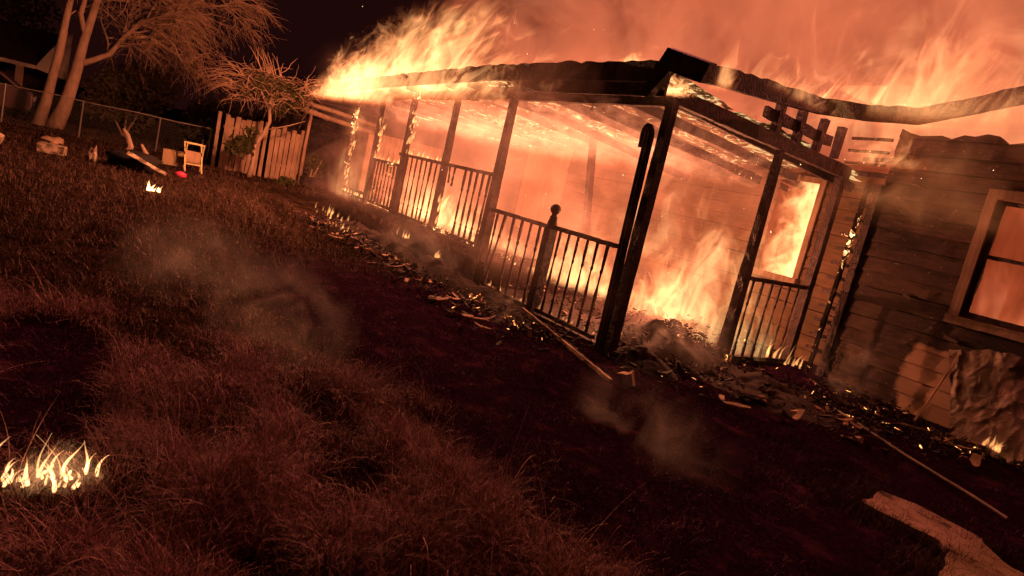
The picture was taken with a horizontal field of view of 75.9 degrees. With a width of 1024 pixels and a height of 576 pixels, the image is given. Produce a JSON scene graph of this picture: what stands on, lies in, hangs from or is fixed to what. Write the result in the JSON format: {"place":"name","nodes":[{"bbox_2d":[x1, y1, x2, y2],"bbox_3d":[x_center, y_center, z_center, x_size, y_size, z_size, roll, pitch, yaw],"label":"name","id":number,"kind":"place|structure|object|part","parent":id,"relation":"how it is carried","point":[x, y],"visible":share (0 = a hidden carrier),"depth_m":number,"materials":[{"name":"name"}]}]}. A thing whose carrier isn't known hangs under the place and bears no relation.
{"place":"outdoors","nodes":[
{"label":"outdoors","id":0,"kind":"place"},
{"bbox_2d":[0,232,695,575],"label":"dry grass","id":1,"kind":"structure","parent":0,"point":[351,535],"depth_m":2.91,"materials":[{"name":"brown plant"}]},
{"bbox_2d":[0,86,1023,575],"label":"ground","id":2,"kind":"structure","parent":0,"point":[826,538],"depth_m":5.08,"materials":[{"name":"brown soil"}]},
{"bbox_2d":[0,133,4,143],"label":"pale bucket","id":3,"kind":"object","parent":2,"relation":"on","point":[2,136],"visible":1,"depth_m":13.36,"materials":[{"name":"plastic"}]},
{"bbox_2d":[0,71,36,116],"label":"parked car","id":4,"kind":"object","parent":2,"relation":"on","point":[6,78],"visible":0.87,"depth_m":21.58,"materials":[{"name":"paint"}]},
{"bbox_3d":[-16.944,-6.810,20.938,1.850,0.380,0.010,7,11,-35],"label":"side window","id":5,"kind":"part","parent":4,"relation":"part of","materials":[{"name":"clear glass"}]},
{"bbox_2d":[0,19,72,111],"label":"house","id":6,"kind":"structure","parent":2,"relation":"on","point":[24,50],"depth_m":29.37,"materials":[{"name":"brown wood"}]},
{"bbox_2d":[37,141,67,155],"bbox_3d":[-9.903,-2.994,14.132,0.477,0.217,0.312,9,10,-24],"label":"pale box","id":7,"kind":"object","parent":2,"relation":"on","point":[47,147],"visible":0.87,"depth_m":14.02,"materials":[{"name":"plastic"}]},
{"bbox_2d":[39,135,63,144],"bbox_3d":[-11.036,-3.528,15.744,0.493,0.252,0.384,10,9,-18],"label":"grey bundle","id":8,"kind":"object","parent":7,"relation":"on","point":[55,140],"visible":0.73,"depth_m":15.65,"materials":[{"name":"grey fabric"}]},
{"bbox_2d":[30,0,143,125],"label":"dead tree","id":9,"kind":"object","parent":2,"relation":"on","point":[52,77],"visible":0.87,"depth_m":20.50,"materials":[{"name":"brown plant"}]},
{"bbox_2d":[86,146,97,161],"bbox_3d":[-9.181,-2.905,14.348,0.203,0.464,0.303,9,10,-24],"label":"pale bag","id":10,"kind":"object","parent":2,"relation":"on","point":[92,155],"visible":0.8,"depth_m":14.29,"materials":[{"name":"plastic"}]},
{"bbox_2d":[0,83,211,161],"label":"wire fence","id":11,"kind":"object","parent":2,"relation":"on","point":[81,115],"visible":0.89,"depth_m":19.71,"materials":[{"name":"grey metal"}]},
{"bbox_2d":[122,128,133,148],"bbox_3d":[-9.570,-3.548,16.321,0.326,0.809,0.171,12,9,-5],"label":"tree stump","id":12,"kind":"object","parent":2,"relation":"on","point":[128,140],"visible":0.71,"depth_m":16.26,"materials":[{"name":"brown wood"}]},
{"bbox_2d":[78,60,181,136],"bbox_3d":[-14.642,-7.360,25.177,3.306,3.223,2.173,7,11,-35],"label":"bush","id":13,"kind":"object","parent":2,"relation":"on","point":[125,95],"visible":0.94,"depth_m":24.85,"materials":[{"name":"green plant"}]},
{"bbox_2d":[105,149,162,172],"bbox_3d":[-8.435,-2.806,14.617,1.137,0.530,1.089,16,10,20],"label":"dark tarp","id":14,"kind":"object","parent":2,"relation":"on","point":[121,159],"visible":0.66,"depth_m":14.31,"materials":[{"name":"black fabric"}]},
{"bbox_2d":[124,150,166,175],"bbox_3d":[-7.898,-2.700,14.151,0.184,0.403,0.855,20,12,40],"label":"pale plank","id":15,"kind":"object","parent":14,"relation":"on","point":[132,155],"visible":1,"depth_m":14.07,"materials":[{"name":"wood"}]},
{"bbox_2d":[141,144,148,153],"bbox_3d":[-9.275,-3.370,16.576,0.236,0.499,0.159,15,9,15],"label":"tree stump","id":16,"kind":"object","parent":2,"relation":"on","point":[144,149],"visible":0.49,"depth_m":16.50,"materials":[{"name":"brown wood"}]},
{"bbox_2d":[44,0,290,129],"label":"dead tree","id":17,"kind":"object","parent":2,"relation":"on","point":[79,63],"visible":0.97,"depth_m":21.57,"materials":[{"name":"brown plant"}]},
{"bbox_2d":[161,148,183,166],"bbox_3d":[-8.942,-3.437,17.332,0.520,0.410,0.051,7,11,-35],"label":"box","id":18,"kind":"object","parent":2,"relation":"on","point":[172,157],"visible":0.87,"depth_m":17.30,"materials":[{"name":"brown cardboard"}]},
{"bbox_2d":[174,171,186,177],"bbox_3d":[-7.680,-2.625,15.201,0.260,0.164,0.174,7,11,-35],"label":"pink toy","id":19,"kind":"object","parent":2,"relation":"on","point":[181,174],"visible":0.93,"depth_m":15.15,"materials":[{"name":"red plastic"}]},
{"bbox_2d":[183,141,204,173],"bbox_3d":[-8.364,-3.422,17.229,0.492,0.755,0.469,7,11,-35],"label":"chair","id":20,"kind":"object","parent":2,"relation":"on","point":[193,157],"visible":0.98,"depth_m":17.19,"materials":[{"name":"yellow wood"}]},
{"bbox_2d":[178,96,239,152],"bbox_3d":[-11.991,-6.481,26.060,2.278,2.418,2.064,7,11,-35],"label":"bush","id":21,"kind":"object","parent":2,"relation":"on","point":[204,113],"visible":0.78,"depth_m":25.62,"materials":[{"name":"green plant"}]},
{"bbox_2d":[210,111,263,174],"bbox_3d":[-8.713,-4.532,20.787,1.353,1.820,0.110,7,11,-35],"label":"board fence","id":22,"kind":"object","parent":2,"relation":"on","point":[229,128],"visible":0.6,"depth_m":20.67,"materials":[{"name":"brown wood"}]},
{"bbox_2d":[222,106,272,162],"bbox_3d":[-10.015,-5.896,25.675,2.513,2.295,1.685,7,11,-35],"label":"bush","id":23,"kind":"object","parent":2,"relation":"on","point":[256,117],"visible":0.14,"depth_m":25.22,"materials":[{"name":"green plant"}]},
{"bbox_2d":[197,46,327,176],"bbox_3d":[-7.467,-5.114,19.629,3.970,3.876,2.888,7,11,-35],"label":"tree","id":24,"kind":"object","parent":2,"relation":"on","point":[245,142],"visible":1,"depth_m":19.32,"materials":[{"name":"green plant"}]},
{"bbox_2d":[257,122,304,179],"bbox_3d":[-7.567,-4.380,21.491,1.254,1.820,0.105,7,11,-35],"label":"board fence","id":25,"kind":"object","parent":2,"relation":"on","point":[292,167],"visible":0.89,"depth_m":21.49,"materials":[{"name":"brown wood"}]},
{"bbox_2d":[267,175,297,185],"bbox_3d":[-6.894,-3.228,19.762,0.902,0.346,0.666,7,11,-35],"label":"bush","id":26,"kind":"object","parent":2,"relation":"on","point":[287,180],"visible":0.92,"depth_m":19.64,"materials":[{"name":"green plant"}]},
{"bbox_2d":[302,152,328,178],"bbox_3d":[-6.629,-3.948,21.964,0.734,1.184,0.830,14,9,5],"label":"bush","id":27,"kind":"object","parent":2,"relation":"on","point":[316,161],"visible":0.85,"depth_m":21.88,"materials":[{"name":"green plant"}]},
{"bbox_2d":[264,97,446,207],"bbox_3d":[-5.513,-4.785,23.605,5.533,2.861,3.200,7,11,-35],"label":"lean to shed","id":28,"kind":"object","parent":2,"relation":"on","point":[331,133],"visible":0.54,"depth_m":23.79,"materials":[{"name":"brown wood"}]},
{"bbox_2d":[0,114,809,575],"bbox_3d":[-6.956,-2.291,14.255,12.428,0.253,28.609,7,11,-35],"label":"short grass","id":29,"kind":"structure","parent":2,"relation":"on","point":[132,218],"depth_m":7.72,"materials":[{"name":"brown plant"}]},
{"bbox_2d":[430,295,448,300],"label":"charred scrap","id":30,"kind":"object","parent":2,"relation":"on","point":[437,298],"visible":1,"depth_m":8.03,"materials":[{"name":"brown wood"}]},
{"bbox_2d":[462,314,473,317],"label":"charred scrap","id":31,"kind":"object","parent":2,"relation":"on","point":[468,315],"visible":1,"depth_m":7.36,"materials":[{"name":"brown wood"}]},
{"bbox_2d":[470,317,488,321],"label":"charred scrap","id":32,"kind":"object","parent":2,"relation":"on","point":[477,318],"visible":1,"depth_m":7.41,"materials":[{"name":"brown wood"}]},
{"bbox_2d":[474,322,490,329],"bbox_3d":[-0.313,0.405,6.930,0.189,0.025,0.056,21,18,-6],"label":"charred scrap","id":33,"kind":"object","parent":2,"relation":"on","point":[481,326],"visible":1,"depth_m":6.92,"materials":[{"name":"brown wood"}]},
{"bbox_2d":[0,255,1023,575],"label":"burnt stubble","id":34,"kind":"object","parent":2,"relation":"on","point":[762,511],"visible":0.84,"depth_m":4.49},
{"bbox_2d":[521,307,612,381],"bbox_3d":[0.519,0.551,7.038,0.046,0.122,2.277,9,10,-23],"label":"fallen plank","id":35,"kind":"object","parent":2,"relation":"on","point":[584,359],"visible":0.98,"depth_m":6.74,"materials":[{"name":"brown wood"}]},
{"bbox_2d":[323,218,855,428],"bbox_3d":[0.262,-0.170,10.621,3.900,0.498,11.200,7,11,-35],"label":"ash heap","id":36,"kind":"object","parent":2,"relation":"on","point":[653,363],"visible":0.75,"depth_m":7.80,"materials":[{"name":"grey"}]},
{"bbox_2d":[617,370,634,386],"bbox_3d":[1.061,0.852,6.089,0.168,0.199,0.129,17,10,26],"label":"broken block","id":37,"kind":"object","parent":2,"relation":"on","point":[628,378],"depth_m":6.05,"materials":[{"name":"concrete"}]},
{"bbox_2d":[313,216,975,453],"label":"embers","id":38,"kind":"object","parent":2,"relation":"on","point":[692,377],"visible":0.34,"depth_m":7.94},
{"bbox_2d":[275,212,1023,472],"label":"rubble","id":39,"kind":"object","parent":2,"relation":"on","point":[912,432],"visible":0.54,"depth_m":7.53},
{"bbox_2d":[289,213,1023,470],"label":"pale chips","id":40,"kind":"object","parent":2,"relation":"on","point":[529,333],"visible":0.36,"depth_m":7.62,"materials":[{"name":"brown wood"}]},
{"bbox_2d":[657,370,672,374],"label":"charred scrap","id":41,"kind":"object","parent":2,"relation":"on","point":[665,372],"visible":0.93,"depth_m":6.75,"materials":[{"name":"black wood"}]},
{"bbox_2d":[333,47,1023,427],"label":"burning house","id":42,"kind":"structure","parent":2,"relation":"on","point":[897,279],"depth_m":8.86,"materials":[{"name":"brown wood"}]},
{"bbox_2d":[752,175,826,283],"bbox_3d":[4.210,-0.951,10.192,0.109,1.638,0.966,7,11,-35],"label":"window","id":43,"kind":"structure","parent":42,"relation":"in","point":[795,278],"depth_m":9.89,"materials":[{"name":"brown wood"}]},
{"bbox_2d":[943,189,1023,342],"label":"window","id":44,"kind":"structure","parent":42,"relation":"in","point":[991,201],"depth_m":7.40,"materials":[{"name":"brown wood"}]},
{"bbox_2d":[949,349,1023,468],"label":"foil sheet","id":45,"kind":"object","parent":42,"relation":"hanging from","point":[987,399],"visible":0.92,"depth_m":7.00,"materials":[{"name":"silver metal"}]},
{"bbox_2d":[719,395,724,400],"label":"charred scrap","id":46,"kind":"object","parent":2,"relation":"on","point":[721,397],"visible":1,"depth_m":6.42,"materials":[{"name":"brown wood"}]},
{"bbox_2d":[723,401,750,408],"bbox_3d":[2.136,1.112,6.238,0.260,0.012,0.068,8,20,32],"label":"charred scrap","id":47,"kind":"object","parent":2,"relation":"on","point":[736,404],"visible":1,"depth_m":6.23,"materials":[{"name":"brown wood"}]},
{"bbox_2d":[739,396,750,401],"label":"charred scrap","id":48,"kind":"object","parent":2,"relation":"on","point":[747,399],"visible":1,"depth_m":6.57,"materials":[{"name":"black wood"}]},
{"bbox_2d":[735,393,766,398],"bbox_3d":[2.435,1.101,6.689,0.300,0.012,0.131,7,-10,21],"label":"charred scrap","id":49,"kind":"object","parent":2,"relation":"on","point":[751,395],"visible":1,"depth_m":6.66,"materials":[{"name":"brown wood"}]},
{"bbox_2d":[759,394,768,403],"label":"charred scrap","id":50,"kind":"object","parent":2,"relation":"on","point":[763,400],"visible":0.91,"depth_m":6.67,"materials":[{"name":"brown wood"}]},
{"bbox_2d":[782,409,804,420],"bbox_3d":[2.651,1.197,6.196,0.200,0.102,0.124,2,-6,-13],"label":"charred scrap","id":51,"kind":"object","parent":2,"relation":"on","point":[797,416],"visible":0.96,"depth_m":6.19,"materials":[{"name":"brown wood"}]},
{"bbox_2d":[817,421,831,427],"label":"charred scrap","id":52,"kind":"object","parent":2,"relation":"on","point":[821,424],"visible":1,"depth_m":6.18,"materials":[{"name":"black wood"}]},
{"bbox_2d":[833,418,851,422],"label":"charred scrap","id":53,"kind":"object","parent":2,"relation":"on","point":[836,420],"visible":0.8,"depth_m":6.49,"materials":[{"name":"brown wood"}]},
{"bbox_2d":[833,417,852,421],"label":"charred scrap","id":54,"kind":"object","parent":53,"relation":"on","point":[839,419],"visible":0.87,"depth_m":6.47,"materials":[{"name":"brown wood"}]},
{"bbox_2d":[840,435,862,443],"bbox_3d":[3.108,1.379,5.993,0.051,0.021,0.232,24,-4,-18],"label":"charred scrap","id":55,"kind":"object","parent":2,"relation":"on","point":[851,438],"visible":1,"depth_m":5.99,"materials":[{"name":"brown wood"}]},
{"bbox_2d":[851,402,858,408],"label":"charred scrap","id":56,"kind":"object","parent":2,"relation":"on","point":[854,404],"visible":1,"depth_m":7.41,"materials":[{"name":"black wood"}]},
{"bbox_2d":[850,421,861,428],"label":"charred scrap","id":57,"kind":"object","parent":2,"relation":"on","point":[853,424],"visible":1,"depth_m":6.40,"materials":[{"name":"brown wood"}]},
{"bbox_2d":[850,432,862,439],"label":"charred scrap","id":58,"kind":"object","parent":2,"relation":"on","point":[857,437],"visible":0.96,"depth_m":6.00,"materials":[{"name":"brown wood"}]},
{"bbox_2d":[858,434,879,438],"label":"charred scrap","id":59,"kind":"object","parent":2,"relation":"on","point":[869,436],"visible":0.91,"depth_m":6.12,"materials":[{"name":"brown wood"}]},
{"bbox_2d":[871,430,889,441],"bbox_3d":[3.535,1.416,6.307,0.195,0.022,0.053,32,12,16],"label":"charred scrap","id":60,"kind":"object","parent":2,"relation":"on","point":[880,435],"visible":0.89,"depth_m":6.29,"materials":[{"name":"black wood"}]},
{"bbox_2d":[833,408,1008,519],"bbox_3d":[3.550,1.494,5.946,0.023,0.035,2.293,12,9,-7],"label":"pipe","id":61,"kind":"object","parent":2,"relation":"on","point":[945,479],"visible":0.88,"depth_m":5.54,"materials":[{"name":"brown metal"}]},
{"bbox_2d":[914,354,959,420],"bbox_3d":[4.820,1.132,7.443,0.273,0.869,0.034,13,9,-1],"label":"thin lath","id":62,"kind":"object","parent":2,"relation":"on","point":[937,387],"visible":1,"depth_m":7.43,"materials":[{"name":"brown wood"}]},
{"bbox_2d":[930,437,953,441],"bbox_3d":[4.398,1.547,6.717,0.259,0.040,0.082,2,10,-12],"label":"charred scrap","id":63,"kind":"object","parent":2,"relation":"on","point":[948,438],"visible":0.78,"depth_m":6.71,"materials":[{"name":"brown wood"}]},
{"bbox_2d":[860,491,1023,575],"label":"footpath","id":64,"kind":"structure","parent":2,"relation":"on","point":[927,523],"depth_m":4.23,"materials":[{"name":"brown concrete"}]},
{"bbox_2d":[901,422,986,448],"bbox_3d":[4.492,1.540,6.850,0.764,0.080,0.035,18,10,30],"label":"fallen lath","id":65,"kind":"object","parent":2,"relation":"on","point":[958,440],"visible":0.79,"depth_m":6.79,"materials":[{"name":"brown wood"}]},
{"bbox_2d":[951,444,973,450],"bbox_3d":[4.493,1.590,6.578,0.076,0.013,0.220,-2,9,-43],"label":"charred scrap","id":66,"kind":"object","parent":2,"relation":"on","point":[959,446],"visible":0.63,"depth_m":6.54,"materials":[{"name":"brown wood"}]},
{"bbox_2d":[960,453,981,467],"bbox_3d":[4.181,1.571,5.981,0.180,0.102,0.134,1,4,-18],"label":"rock","id":67,"kind":"object","parent":2,"relation":"on","point":[974,460],"visible":1,"depth_m":5.97,"materials":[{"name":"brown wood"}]},
{"bbox_2d":[0,0,1023,181],"label":"sky","id":68,"kind":"structure","parent":0,"point":[910,53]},
{"bbox_2d":[729,441,1023,575],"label":"path edge grass","id":69,"kind":"structure","parent":0,"point":[891,523],"depth_m":4.23,"materials":[{"name":"brown plant"}]}
]}

